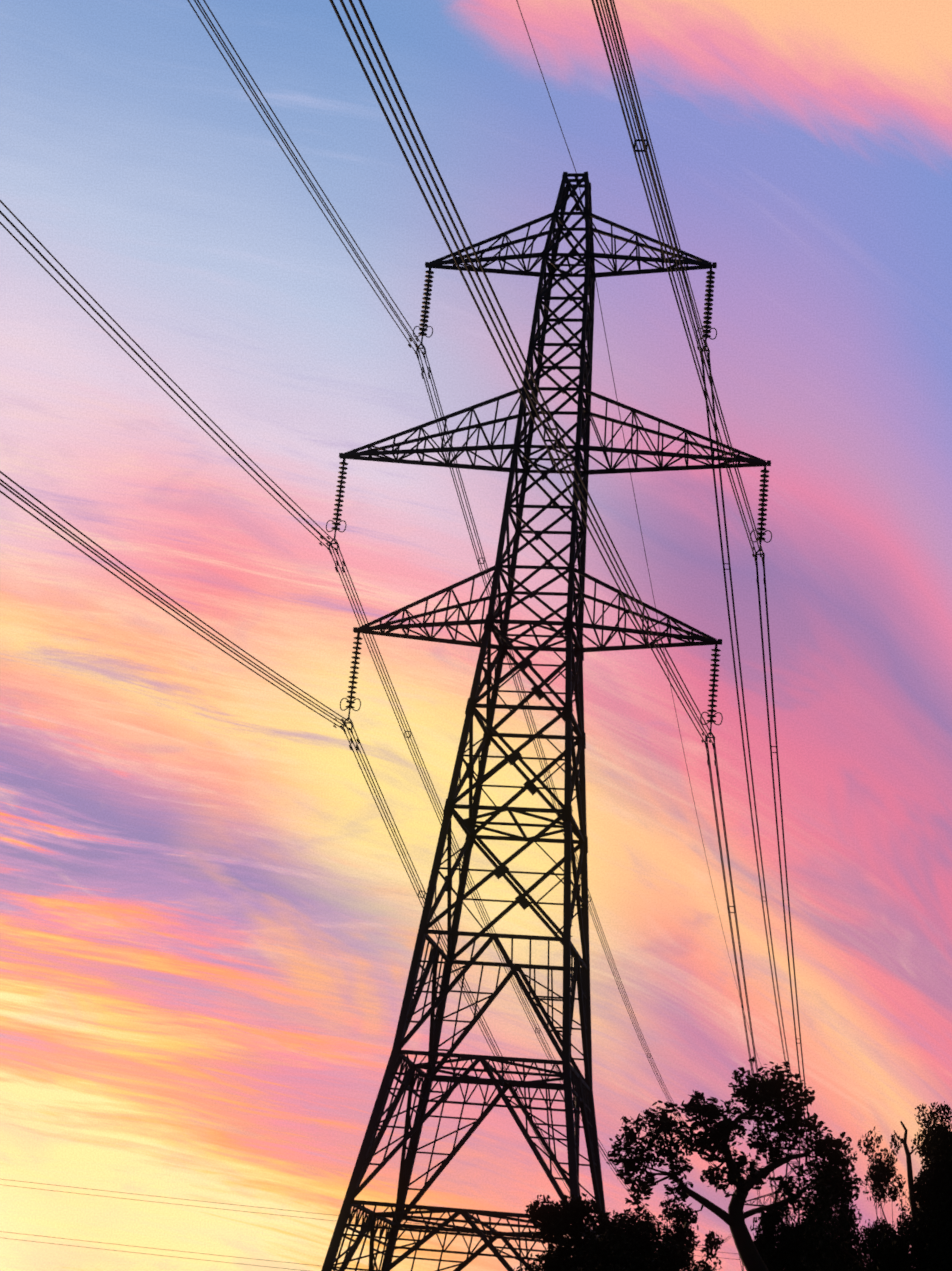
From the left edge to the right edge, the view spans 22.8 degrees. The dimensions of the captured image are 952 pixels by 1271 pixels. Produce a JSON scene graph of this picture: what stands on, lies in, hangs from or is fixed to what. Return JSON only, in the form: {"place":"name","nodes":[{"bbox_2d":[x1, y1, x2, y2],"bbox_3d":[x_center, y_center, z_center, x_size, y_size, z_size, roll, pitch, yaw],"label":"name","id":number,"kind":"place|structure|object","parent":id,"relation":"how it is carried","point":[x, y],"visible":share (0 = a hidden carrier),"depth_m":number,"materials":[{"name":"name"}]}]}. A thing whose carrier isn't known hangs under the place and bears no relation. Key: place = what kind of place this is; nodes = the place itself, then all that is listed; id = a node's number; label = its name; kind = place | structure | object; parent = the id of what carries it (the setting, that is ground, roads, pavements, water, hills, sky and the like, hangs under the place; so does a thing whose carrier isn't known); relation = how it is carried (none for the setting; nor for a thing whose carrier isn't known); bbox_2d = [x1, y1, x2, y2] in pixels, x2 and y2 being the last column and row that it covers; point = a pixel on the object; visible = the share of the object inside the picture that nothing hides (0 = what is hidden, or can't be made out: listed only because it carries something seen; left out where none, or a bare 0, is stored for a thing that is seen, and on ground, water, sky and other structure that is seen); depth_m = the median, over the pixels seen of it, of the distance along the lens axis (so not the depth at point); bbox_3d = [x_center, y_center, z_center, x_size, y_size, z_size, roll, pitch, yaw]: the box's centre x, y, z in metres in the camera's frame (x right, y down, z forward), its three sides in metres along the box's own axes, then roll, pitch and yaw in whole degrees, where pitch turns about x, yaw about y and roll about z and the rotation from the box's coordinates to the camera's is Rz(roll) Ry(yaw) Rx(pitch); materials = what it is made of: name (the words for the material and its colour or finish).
{"place":"outdoors","nodes":[
{"label":"outdoors","id":0,"kind":"place"},
{"bbox_2d":[0,1179,740,1270],"bbox_3d":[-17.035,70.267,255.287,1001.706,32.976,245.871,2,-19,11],"label":"distant line","id":1,"kind":"object","parent":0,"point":[197,1206],"visible":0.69,"depth_m":254.82,"materials":[{"name":"metal"}]},
{"bbox_2d":[0,0,951,1270],"label":"sky","id":2,"kind":"structure","parent":0,"point":[211,912],"materials":[{"name":"multicoloured"}]},
{"bbox_2d":[894,1121,923,1266],"bbox_3d":[10.687,13.752,58.111,0.890,3.507,0.181,2,-19,11],"label":"trunk","id":3,"kind":"object","parent":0,"point":[908,1153],"visible":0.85,"depth_m":58.24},
{"label":"ground","id":4,"kind":"structure","parent":0,"visible":0},
{"bbox_2d":[0,0,838,1270],"bbox_3d":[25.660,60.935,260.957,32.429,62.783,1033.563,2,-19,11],"label":"power line","id":5,"kind":"object","parent":4,"relation":"on","point":[576,1092],"visible":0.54,"depth_m":101.64,"materials":[{"name":"metal"}]},
{"bbox_2d":[513,1193,723,1270],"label":"bush","id":6,"kind":"object","parent":4,"relation":"on","point":[633,1242],"visible":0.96,"depth_m":67.56,"materials":[{"name":"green plant"}]},
{"bbox_2d":[606,1057,860,1270],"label":"tree","id":7,"kind":"object","parent":4,"relation":"on","point":[771,1095],"visible":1,"depth_m":49.46,"materials":[{"name":"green plant"}]},
{"bbox_2d":[750,1197,857,1270],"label":"bush","id":8,"kind":"object","parent":4,"relation":"on","point":[777,1251],"visible":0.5,"depth_m":69.41,"materials":[{"name":"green plant"}]},
{"bbox_2d":[798,1156,919,1270],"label":"tree","id":9,"kind":"object","parent":4,"relation":"on","point":[836,1263],"visible":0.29,"depth_m":63.69,"materials":[{"name":"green plant"}]},
{"bbox_2d":[800,1101,951,1270],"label":"tree","id":10,"kind":"object","parent":4,"relation":"on","point":[930,1237],"visible":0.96,"depth_m":57.26,"materials":[{"name":"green plant"}]}
]}

